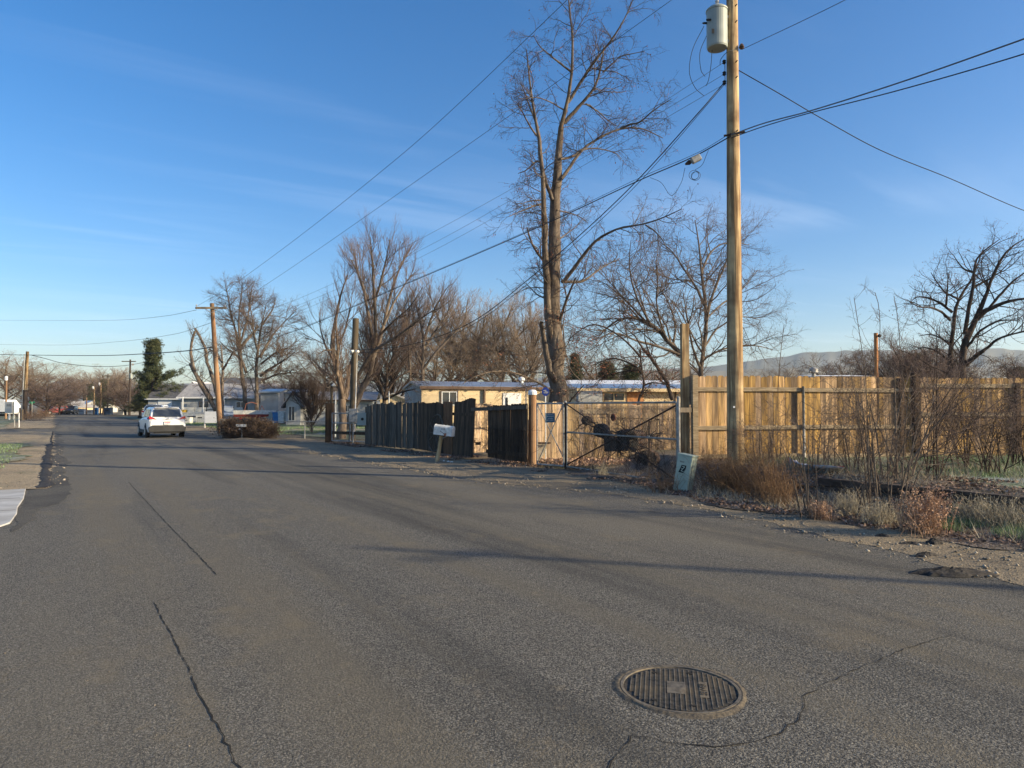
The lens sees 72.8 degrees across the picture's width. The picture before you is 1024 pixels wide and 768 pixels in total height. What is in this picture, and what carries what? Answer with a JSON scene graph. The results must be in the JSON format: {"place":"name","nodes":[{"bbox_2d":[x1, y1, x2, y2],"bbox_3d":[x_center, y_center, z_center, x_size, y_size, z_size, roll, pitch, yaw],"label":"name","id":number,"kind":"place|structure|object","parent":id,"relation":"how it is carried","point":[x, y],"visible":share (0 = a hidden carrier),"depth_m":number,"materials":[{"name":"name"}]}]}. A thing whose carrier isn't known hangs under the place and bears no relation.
{"place":"outdoors","nodes":[
{"label":"outdoors","id":0,"kind":"place"},
{"bbox_2d":[0,489,25,526],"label":"concrete walk","id":1,"kind":"structure","parent":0,"point":[12,503],"depth_m":10.88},
{"bbox_2d":[118,416,364,439],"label":"yard lawn","id":2,"kind":"structure","parent":0,"point":[294,429],"depth_m":45.63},
{"bbox_2d":[130,337,185,404],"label":"pine tree","id":3,"kind":"object","parent":2,"relation":"on","point":[149,379],"visible":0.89,"depth_m":87.66,"materials":[{"name":"green plant"}]},
{"bbox_2d":[144,385,187,408],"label":"house","id":4,"kind":"structure","parent":2,"relation":"on","point":[169,400],"depth_m":86.21,"materials":[{"name":"grey"}]},
{"bbox_2d":[175,318,249,417],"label":"tree","id":5,"kind":"object","parent":2,"relation":"on","point":[204,388],"visible":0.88,"depth_m":58.19,"materials":[{"name":"brown plant"}]},
{"bbox_2d":[176,383,292,417],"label":"house","id":6,"kind":"structure","parent":2,"relation":"on","point":[192,400],"depth_m":78.59,"materials":[{"name":"grey"}]},
{"bbox_2d":[195,269,274,409],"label":"tree","id":7,"kind":"object","parent":2,"relation":"on","point":[239,339],"visible":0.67,"depth_m":70.19,"materials":[{"name":"brown plant"}]},
{"bbox_2d":[258,389,288,420],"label":"shed","id":8,"kind":"structure","parent":2,"relation":"on","point":[272,399],"depth_m":68.02,"materials":[{"name":"grey"}]},
{"bbox_2d":[228,286,324,409],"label":"tree","id":9,"kind":"object","parent":2,"relation":"on","point":[281,351],"visible":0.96,"depth_m":63.60,"materials":[{"name":"brown plant"}]},
{"bbox_2d":[281,392,311,424],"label":"house","id":10,"kind":"structure","parent":2,"relation":"on","point":[294,412],"depth_m":55.95,"materials":[{"name":"grey"}]},
{"bbox_2d":[287,368,337,431],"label":"tree","id":11,"kind":"object","parent":2,"relation":"on","point":[312,391],"visible":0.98,"depth_m":39.74,"materials":[{"name":"brown plant"}]},
{"bbox_2d":[266,344,368,391],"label":"tree","id":12,"kind":"object","parent":2,"relation":"on","point":[327,380],"visible":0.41,"depth_m":74.40,"materials":[{"name":"brown plant"}]},
{"bbox_2d":[286,248,382,438],"bbox_3d":[-8.506,-1.739,33.476,4.543,10.056,6.289,1,-2,-33],"label":"tree","id":13,"kind":"object","parent":2,"relation":"on","point":[336,345],"visible":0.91,"depth_m":32.83,"materials":[{"name":"brown plant"}]},
{"bbox_2d":[306,392,379,423],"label":"house","id":14,"kind":"structure","parent":2,"relation":"on","point":[370,398],"depth_m":58.63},
{"bbox_2d":[343,272,438,395],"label":"tree","id":15,"kind":"object","parent":2,"relation":"on","point":[383,380],"visible":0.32,"depth_m":51.24,"materials":[{"name":"brown plant"}]},
{"bbox_2d":[342,326,440,403],"bbox_3d":[-5.999,-0.443,36.488,5.493,5.693,6.932,1,-2,-33],"label":"tree","id":16,"kind":"object","parent":2,"relation":"on","point":[384,394],"visible":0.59,"depth_m":36.05,"materials":[{"name":"brown plant"}]},
{"bbox_2d":[388,268,472,380],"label":"tree","id":17,"kind":"object","parent":2,"relation":"on","point":[424,365],"visible":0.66,"depth_m":47.91,"materials":[{"name":"brown plant"}]},
{"bbox_2d":[384,340,486,395],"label":"tree","id":18,"kind":"object","parent":2,"relation":"on","point":[440,372],"visible":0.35,"depth_m":54.70,"materials":[{"name":"brown plant"}]},
{"bbox_2d":[382,308,515,381],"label":"tree","id":19,"kind":"object","parent":2,"relation":"on","point":[459,342],"visible":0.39,"depth_m":61.21,"materials":[{"name":"brown plant"}]},
{"bbox_2d":[413,271,525,381],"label":"tree","id":20,"kind":"object","parent":2,"relation":"on","point":[479,315],"visible":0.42,"depth_m":64.18,"materials":[{"name":"brown plant"}]},
{"bbox_2d":[432,289,574,381],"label":"tree","id":21,"kind":"object","parent":2,"relation":"on","point":[478,343],"visible":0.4,"depth_m":61.43,"materials":[{"name":"brown plant"}]},
{"bbox_2d":[462,330,569,382],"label":"tree","id":22,"kind":"object","parent":2,"relation":"on","point":[522,367],"visible":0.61,"depth_m":53.91,"materials":[{"name":"brown plant"}]},
{"bbox_2d":[485,292,568,382],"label":"tree","id":23,"kind":"object","parent":2,"relation":"on","point":[531,329],"visible":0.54,"depth_m":58.05,"materials":[{"name":"brown plant"}]},
{"bbox_2d":[4,407,911,489],"bbox_3d":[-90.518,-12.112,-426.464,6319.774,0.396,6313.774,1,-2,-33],"label":"ground","id":24,"kind":"structure","parent":0,"point":[484,457],"depth_m":22.17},
{"bbox_2d":[0,413,56,428],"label":"dirt verge","id":25,"kind":"structure","parent":24,"relation":"on","point":[35,423],"depth_m":57.68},
{"bbox_2d":[0,431,56,489],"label":"gravel verge","id":26,"kind":"structure","parent":24,"relation":"on","point":[37,440],"depth_m":19.20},
{"bbox_2d":[34,431,53,487],"bbox_3d":[-18.201,2.383,27.364,0.330,0.030,34.230,1,-2,-33],"label":"broken road edge","id":27,"kind":"object","parent":26,"relation":"on","point":[45,474],"visible":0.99,"depth_m":17.15,"materials":[{"name":"concrete"}]},
{"bbox_2d":[0,348,57,401],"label":"tree","id":28,"kind":"object","parent":24,"relation":"on","point":[3,374],"visible":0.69,"depth_m":105.53,"materials":[{"name":"brown plant"}]},
{"bbox_2d":[0,352,81,414],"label":"tree","id":29,"kind":"object","parent":24,"relation":"on","point":[30,408],"visible":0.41,"depth_m":119.63,"materials":[{"name":"brown plant"}]},
{"bbox_2d":[0,374,87,414],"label":"tree","id":30,"kind":"object","parent":24,"relation":"on","point":[50,403],"visible":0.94,"depth_m":104.34,"materials":[{"name":"brown plant"}]},
{"bbox_2d":[62,369,134,402],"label":"tree","id":31,"kind":"object","parent":24,"relation":"on","point":[111,377],"visible":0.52,"depth_m":208.53,"materials":[{"name":"brown plant"}]},
{"bbox_2d":[82,379,165,414],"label":"tree","id":32,"kind":"object","parent":24,"relation":"on","point":[118,402],"visible":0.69,"depth_m":117.99,"materials":[{"name":"brown plant"}]},
{"bbox_2d":[195,303,226,433],"bbox_3d":[-16.817,-0.886,38.887,1.561,7.372,1.039,0,-2,-8],"label":"utility pole","id":33,"kind":"object","parent":24,"relation":"on","point":[212,308],"visible":0.93,"depth_m":38.80,"materials":[{"name":"brown wood"}]},
{"bbox_2d":[348,318,366,443],"bbox_3d":[-6.265,0.013,28.049,0.488,5.455,1.380,1,-2,-33],"label":"meter pole","id":34,"kind":"object","parent":24,"relation":"on","point":[360,418],"visible":0.97,"depth_m":28.38,"materials":[{"name":"brown wood"}]},
{"bbox_2d":[365,401,419,448],"bbox_3d":[-4.537,1.518,26.100,0.073,1.726,4.077,1,-2,-39],"label":"board fence","id":35,"kind":"object","parent":24,"relation":"on","point":[390,424],"visible":0.94,"depth_m":25.91,"materials":[{"name":"grey wood"}]},
{"bbox_2d":[337,210,460,429],"bbox_3d":[-6.068,-3.195,34.501,5.278,10.935,8.705,1,-2,-23],"label":"tree","id":36,"kind":"object","parent":24,"relation":"on","point":[371,357],"visible":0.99,"depth_m":33.53,"materials":[{"name":"brown plant"}]},
{"bbox_2d":[419,398,475,457],"bbox_3d":[-2.179,1.360,22.563,0.114,1.783,4.507,1,-2,-28],"label":"board fence","id":37,"kind":"object","parent":24,"relation":"on","point":[461,442],"visible":0.86,"depth_m":21.95,"materials":[{"name":"grey wood"}]},
{"bbox_2d":[402,370,549,430],"bbox_3d":[-0.314,1.062,39.897,11.130,3.701,4.680,1,-2,-20],"label":"mobile home","id":38,"kind":"object","parent":24,"relation":"on","point":[443,392],"visible":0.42,"depth_m":37.27,"materials":[{"name":"beige"}]},
{"bbox_2d":[474,404,492,452],"bbox_3d":[-0.837,1.378,21.773,0.249,1.532,0.882,-2,-2,42],"label":"fence panel","id":39,"kind":"object","parent":24,"relation":"on","point":[481,418],"visible":0.77,"depth_m":21.78,"materials":[{"name":"beige wood"}]},
{"bbox_2d":[476,424,545,466],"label":"dry vines","id":40,"kind":"object","parent":24,"relation":"on","point":[507,441],"visible":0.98,"depth_m":18.57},
{"bbox_2d":[528,389,536,466],"bbox_3d":[0.534,1.282,18.069,0.236,2.280,0.230,1,-2,-33],"label":"wooden post","id":41,"kind":"object","parent":24,"relation":"on","point":[532,393],"visible":0.83,"depth_m":17.99,"materials":[{"name":"brown wood"}]},
{"bbox_2d":[471,403,527,461],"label":"board gate","id":42,"kind":"structure","parent":41,"relation":"attached to","point":[511,416],"depth_m":18.66,"materials":[{"name":"brown wood"}]},
{"bbox_2d":[564,401,566,468],"bbox_3d":[1.335,1.357,17.316,0.072,1.882,0.072,1,-2,-33],"label":"gate post","id":43,"kind":"object","parent":24,"relation":"on","point":[565,402],"visible":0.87,"depth_m":17.30,"materials":[{"name":"metal"}]},
{"bbox_2d":[536,403,563,466],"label":"chain link gate","id":44,"kind":"structure","parent":43,"relation":"attached to","point":[550,417],"depth_m":17.52,"materials":[{"name":"metal"}]},
{"bbox_2d":[445,0,704,439],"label":"tree","id":45,"kind":"object","parent":24,"relation":"on","point":[555,356],"visible":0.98,"depth_m":21.86,"materials":[{"name":"brown plant"}]},
{"bbox_2d":[539,456,628,466],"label":"fallen leaves","id":46,"kind":"object","parent":24,"relation":"on","point":[586,461],"visible":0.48,"depth_m":18.21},
{"bbox_2d":[185,425,1023,585],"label":"gravel shoulder","id":47,"kind":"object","parent":24,"relation":"on","point":[493,473],"visible":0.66,"depth_m":12.50},
{"bbox_2d":[205,415,282,438],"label":"hedge","id":48,"kind":"object","parent":47,"relation":"on","point":[259,428],"visible":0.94,"depth_m":32.69,"materials":[{"name":"brown plant"}]},
{"bbox_2d":[327,441,637,479],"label":"fallen leaves","id":49,"kind":"object","parent":47,"relation":"on","point":[510,464],"visible":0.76,"depth_m":19.12,"materials":[{"name":"brown plant"}]},
{"bbox_2d":[280,447,1023,584],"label":"gravel","id":50,"kind":"structure","parent":47,"relation":"on","point":[945,556],"depth_m":10.16,"materials":[{"name":"gravel"}]},
{"bbox_2d":[672,435,755,491],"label":"dry weed","id":51,"kind":"object","parent":47,"relation":"on","point":[709,467],"visible":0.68,"depth_m":12.25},
{"bbox_2d":[695,450,778,494],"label":"dry weed","id":52,"kind":"object","parent":47,"relation":"on","point":[740,479],"visible":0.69,"depth_m":11.87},
{"bbox_2d":[743,466,811,505],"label":"dry weed","id":53,"kind":"object","parent":47,"relation":"on","point":[778,494],"visible":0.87,"depth_m":10.60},
{"bbox_2d":[795,499,840,521],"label":"dry weed","id":54,"kind":"object","parent":47,"relation":"on","point":[820,512],"visible":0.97,"depth_m":9.29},
{"bbox_2d":[665,452,1023,544],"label":"grass","id":55,"kind":"structure","parent":47,"relation":"on","point":[882,460],"depth_m":11.06,"materials":[{"name":"plant"}]},
{"bbox_2d":[891,483,963,537],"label":"dry weed","id":56,"kind":"object","parent":47,"relation":"on","point":[921,517],"visible":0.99,"depth_m":8.18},
{"bbox_2d":[941,491,1022,523],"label":"dry weed","id":57,"kind":"object","parent":47,"relation":"on","point":[967,507],"visible":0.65,"depth_m":8.91,"materials":[{"name":"beige plant"}]},
{"bbox_2d":[956,494,1023,529],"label":"dry weed","id":58,"kind":"object","parent":47,"relation":"on","point":[1013,511],"visible":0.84,"depth_m":8.53,"materials":[{"name":"beige plant"}]},
{"bbox_2d":[538,402,690,461],"bbox_3d":[2.866,1.326,19.343,4.688,1.662,0.076,0,-2,-12],"label":"board fence","id":59,"kind":"object","parent":24,"relation":"on","point":[555,409],"visible":0.22,"depth_m":19.18,"materials":[{"name":"brown wood"}]},
{"bbox_2d":[553,400,690,457],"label":"dry vines","id":60,"kind":"object","parent":59,"relation":"attached to","point":[650,406],"visible":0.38,"depth_m":19.40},
{"bbox_2d":[549,384,679,442],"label":"house","id":61,"kind":"structure","parent":24,"relation":"on","point":[627,396],"depth_m":30.30,"materials":[{"name":"beige"}]},
{"bbox_2d":[549,304,691,404],"bbox_3d":[3.335,-0.706,21.102,4.322,3.297,2.772,0,-2,9],"label":"tree","id":62,"kind":"object","parent":24,"relation":"on","point":[642,373],"visible":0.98,"depth_m":20.99,"materials":[{"name":"brown plant"}]},
{"bbox_2d":[532,193,726,404],"bbox_3d":[4.774,-2.834,26.029,7.466,7.641,7.706,0,-2,13],"label":"tree","id":63,"kind":"object","parent":24,"relation":"on","point":[656,328],"visible":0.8,"depth_m":25.66,"materials":[{"name":"brown plant"}]},
{"bbox_2d":[618,298,674,400],"bbox_3d":[4.571,-1.150,23.774,1.769,3.442,2.573,-1,-2,26],"label":"tree","id":64,"kind":"object","parent":24,"relation":"on","point":[671,396],"visible":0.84,"depth_m":23.92,"materials":[{"name":"brown plant"}]},
{"bbox_2d":[680,324,689,453],"bbox_3d":[3.807,0.454,15.293,0.165,3.560,0.165,0,-2,0],"label":"wooden post","id":65,"kind":"object","parent":24,"relation":"on","point":[684,383],"visible":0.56,"depth_m":15.23,"materials":[{"name":"brown wood"}]},
{"bbox_2d":[673,453,698,490],"bbox_3d":[3.098,1.627,12.452,0.290,0.745,0.270,10,2,38],"label":"utility pedestal","id":66,"kind":"object","parent":24,"relation":"on","point":[686,461],"visible":0.84,"depth_m":12.35,"materials":[{"name":"grey plastic"}]},
{"bbox_2d":[632,191,810,376],"bbox_3d":[8.648,-3.492,29.369,9.411,9.606,7.268,0,-2,-10],"label":"tree","id":67,"kind":"object","parent":24,"relation":"on","point":[704,341],"visible":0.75,"depth_m":29.32,"materials":[{"name":"brown plant"}]},
{"bbox_2d":[702,0,744,465],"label":"utility pole","id":68,"kind":"object","parent":24,"relation":"on","point":[721,22],"visible":0.97,"depth_m":13.53,"materials":[{"name":"brown wood"}]},
{"bbox_2d":[214,136,730,357],"bbox_3d":[-5.965,-3.132,26.201,0.598,2.617,32.638,1,-2,-39],"label":"telephone cable","id":69,"kind":"object","parent":68,"relation":"attached to","point":[514,237],"visible":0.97,"depth_m":18.48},
{"bbox_2d":[359,84,722,349],"bbox_3d":[-1.043,-3.635,21.008,0.842,4.168,18.056,1,-2,-33],"label":"service drop","id":70,"kind":"object","parent":68,"relation":"attached to","point":[584,230],"visible":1,"depth_m":15.87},
{"bbox_2d":[731,38,1023,134],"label":"telephone cable","id":71,"kind":"object","parent":68,"relation":"attached to","point":[889,85],"visible":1,"depth_m":10.24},
{"bbox_2d":[731,53,1023,137],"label":"telephone cable","id":72,"kind":"object","parent":68,"relation":"attached to","point":[888,92],"visible":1,"depth_m":10.20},
{"bbox_2d":[711,396,807,466],"bbox_3d":[4.617,0.931,12.983,1.597,1.587,1.466,1,-2,-25],"label":"bare shrub","id":73,"kind":"object","parent":24,"relation":"on","point":[752,438],"visible":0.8,"depth_m":13.08,"materials":[{"name":"brown plant"}]},
{"bbox_2d":[712,443,829,500],"bbox_3d":[4.090,1.401,11.202,1.859,1.014,1.467,1,-2,-33],"label":"dry weed","id":74,"kind":"object","parent":24,"relation":"on","point":[754,476],"visible":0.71,"depth_m":11.29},
{"bbox_2d":[568,457,1023,551],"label":"litter strip","id":75,"kind":"object","parent":24,"relation":"on","point":[990,544],"visible":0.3,"depth_m":10.61,"materials":[{"name":"brown plant"}]},
{"bbox_2d":[566,401,676,480],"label":"chain link gate","id":76,"kind":"structure","parent":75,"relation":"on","point":[621,435],"depth_m":15.19,"materials":[{"name":"metal"}]},
{"bbox_2d":[569,412,667,465],"bbox_3d":[2.352,1.194,15.699,0.407,1.111,3.906,1,-2,-26],"label":"farm implement","id":77,"kind":"object","parent":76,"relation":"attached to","point":[624,440],"visible":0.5,"depth_m":15.18,"materials":[{"name":"metal"}]},
{"bbox_2d":[561,412,684,478],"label":"dry vines","id":78,"kind":"object","parent":76,"relation":"attached to","point":[640,449],"visible":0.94,"depth_m":14.87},
{"bbox_2d":[611,458,1023,549],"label":"fallen leaves","id":79,"kind":"object","parent":75,"relation":"on","point":[850,518],"visible":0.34,"depth_m":10.40,"materials":[{"name":"brown plant"}]},
{"bbox_2d":[840,497,910,527],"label":"dry weed","id":80,"kind":"object","parent":75,"relation":"on","point":[878,516],"visible":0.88,"depth_m":8.88,"materials":[{"name":"brown plant"}]},
{"bbox_2d":[933,500,1023,538],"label":"grass","id":81,"kind":"structure","parent":75,"relation":"on","point":[980,525],"depth_m":8.48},
{"bbox_2d":[691,375,913,459],"bbox_3d":[6.566,0.982,15.501,5.334,2.330,0.155,0,-2,-8],"label":"wooden fence","id":82,"kind":"object","parent":24,"relation":"on","point":[709,407],"visible":0.53,"depth_m":15.46,"materials":[{"name":"beige wood"}]},
{"bbox_2d":[752,389,858,518],"bbox_3d":[3.989,0.966,9.400,1.310,1.829,1.196,0,-2,7],"label":"bare shrub","id":83,"kind":"object","parent":24,"relation":"on","point":[804,478],"visible":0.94,"depth_m":9.43,"materials":[{"name":"brown plant"}]},
{"bbox_2d":[767,374,872,472],"bbox_3d":[5.334,0.706,12.022,1.635,1.834,1.727,-1,-2,34],"label":"bare shrub","id":84,"kind":"object","parent":24,"relation":"on","point":[824,447],"visible":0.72,"depth_m":12.04,"materials":[{"name":"brown plant"}]},
{"bbox_2d":[795,347,898,376],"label":"tree","id":85,"kind":"object","parent":24,"relation":"on","point":[832,363],"visible":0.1,"depth_m":45.28,"materials":[{"name":"brown plant"}]},
{"bbox_2d":[811,378,915,471],"bbox_3d":[6.020,0.926,12.488,1.759,2.105,1.502,0,-2,-8],"label":"bare shrub","id":86,"kind":"object","parent":24,"relation":"on","point":[849,458],"visible":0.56,"depth_m":12.29,"materials":[{"name":"brown plant"}]},
{"bbox_2d":[791,324,977,520],"bbox_3d":[5.034,0.549,9.418,2.721,2.668,2.087,1,-2,-33],"label":"bare shrub","id":87,"kind":"object","parent":24,"relation":"on","point":[872,461],"visible":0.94,"depth_m":9.35,"materials":[{"name":"brown plant"}]},
{"bbox_2d":[817,374,952,472],"bbox_3d":[6.183,0.699,11.682,1.992,1.828,1.862,1,-2,-33],"label":"bare shrub","id":88,"kind":"object","parent":24,"relation":"on","point":[849,407],"visible":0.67,"depth_m":11.89,"materials":[{"name":"brown plant"}]},
{"bbox_2d":[830,342,988,379],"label":"tree","id":89,"kind":"object","parent":24,"relation":"on","point":[861,359],"visible":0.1,"depth_m":41.02,"materials":[{"name":"brown plant"}]},
{"bbox_2d":[797,477,1023,512],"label":"timber wall","id":90,"kind":"structure","parent":24,"relation":"on","point":[825,483],"depth_m":10.00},
{"bbox_2d":[835,326,1006,478],"bbox_3d":[6.529,0.489,10.862,2.200,2.890,2.070,1,-2,-33],"label":"bare shrub","id":91,"kind":"object","parent":24,"relation":"on","point":[915,455],"visible":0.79,"depth_m":10.87,"materials":[{"name":"brown plant"}]},
{"bbox_2d":[871,326,989,386],"bbox_3d":[24.088,-0.338,39.891,5.629,6.510,5.254,0,-2,2],"label":"tree","id":92,"kind":"object","parent":24,"relation":"on","point":[924,356],"visible":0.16,"depth_m":39.76,"materials":[{"name":"brown plant"}]},
{"bbox_2d":[863,284,1023,478],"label":"bare shrub","id":93,"kind":"object","parent":24,"relation":"on","point":[945,403],"visible":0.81,"depth_m":11.06,"materials":[{"name":"brown plant"}]},
{"bbox_2d":[880,347,1023,467],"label":"bare shrub","id":94,"kind":"object","parent":24,"relation":"on","point":[965,461],"visible":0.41,"depth_m":12.71,"materials":[{"name":"brown plant"}]},
{"bbox_2d":[886,217,1023,377],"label":"tree","id":95,"kind":"object","parent":24,"relation":"on","point":[981,312],"visible":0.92,"depth_m":22.98,"materials":[{"name":"brown plant"}]},
{"bbox_2d":[911,373,1023,455],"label":"wooden fence","id":96,"kind":"object","parent":24,"relation":"on","point":[993,384],"visible":0.34,"depth_m":16.00,"materials":[{"name":"beige wood"}]},
{"bbox_2d":[912,367,1023,473],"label":"bare shrub","id":97,"kind":"object","parent":24,"relation":"on","point":[989,454],"visible":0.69,"depth_m":11.92,"materials":[{"name":"brown plant"}]},
{"bbox_2d":[947,353,1023,465],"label":"bare shrub","id":98,"kind":"object","parent":24,"relation":"on","point":[1012,456],"visible":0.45,"depth_m":13.38,"materials":[{"name":"brown plant"}]},
{"bbox_2d":[967,353,1023,378],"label":"tree","id":99,"kind":"object","parent":24,"relation":"on","point":[1017,373],"visible":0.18,"depth_m":37.03,"materials":[{"name":"brown plant"}]},
{"bbox_2d":[0,413,1023,767],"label":"road","id":100,"kind":"structure","parent":0,"point":[546,613],"depth_m":4.85,"materials":[{"name":"asphalt"}]},
{"bbox_2d":[10,433,72,531],"bbox_3d":[-15.986,2.314,24.433,0.799,0.001,37.504,1,-2,-33],"label":"asphalt patch","id":101,"kind":"object","parent":100,"relation":"on","point":[36,499],"visible":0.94,"depth_m":12.23,"materials":[{"name":"asphalt"}]},
{"bbox_2d":[137,405,185,437],"bbox_3d":[-17.892,1.905,35.409,1.987,1.634,4.279,1,-2,-35],"label":"suv","id":102,"kind":"object","parent":100,"relation":"on","point":[162,420],"visible":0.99,"depth_m":33.82,"materials":[{"name":"white paint"}]},
{"bbox_2d":[611,665,746,719],"bbox_3d":[0.930,1.663,3.794,0.739,0.015,0.746,1,-2,-33],"label":"manhole","id":103,"kind":"object","parent":100,"relation":"on","point":[685,692],"visible":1,"depth_m":3.75,"materials":[{"name":"metal"}]},
{"bbox_2d":[910,566,999,577],"bbox_3d":[4.050,1.708,6.360,0.775,0.069,0.260,0,-2,10],"label":"asphalt chunk","id":104,"kind":"object","parent":100,"relation":"on","point":[955,572],"visible":1,"depth_m":6.31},
{"bbox_2d":[0,0,1023,401],"label":"sky","id":105,"kind":"structure","parent":0,"point":[151,150],"materials":[{"name":"blue"}]},
{"bbox_2d":[508,348,1023,381],"bbox_3d":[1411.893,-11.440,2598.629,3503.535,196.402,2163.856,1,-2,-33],"label":"mountains","id":106,"kind":"structure","parent":0,"point":[828,357],"depth_m":2242.28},
{"bbox_2d":[542,366,1005,382],"bbox_3d":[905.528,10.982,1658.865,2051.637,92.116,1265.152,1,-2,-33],"label":"hills","id":107,"kind":"structure","parent":0,"point":[716,373],"depth_m":1469.44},
{"bbox_2d":[722,455,1023,487],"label":"lot grass","id":108,"kind":"structure","parent":0,"point":[1010,484],"depth_m":11.97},
{"bbox_2d":[745,453,1023,477],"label":"grass","id":109,"kind":"structure","parent":108,"relation":"on","point":[985,473],"depth_m":12.63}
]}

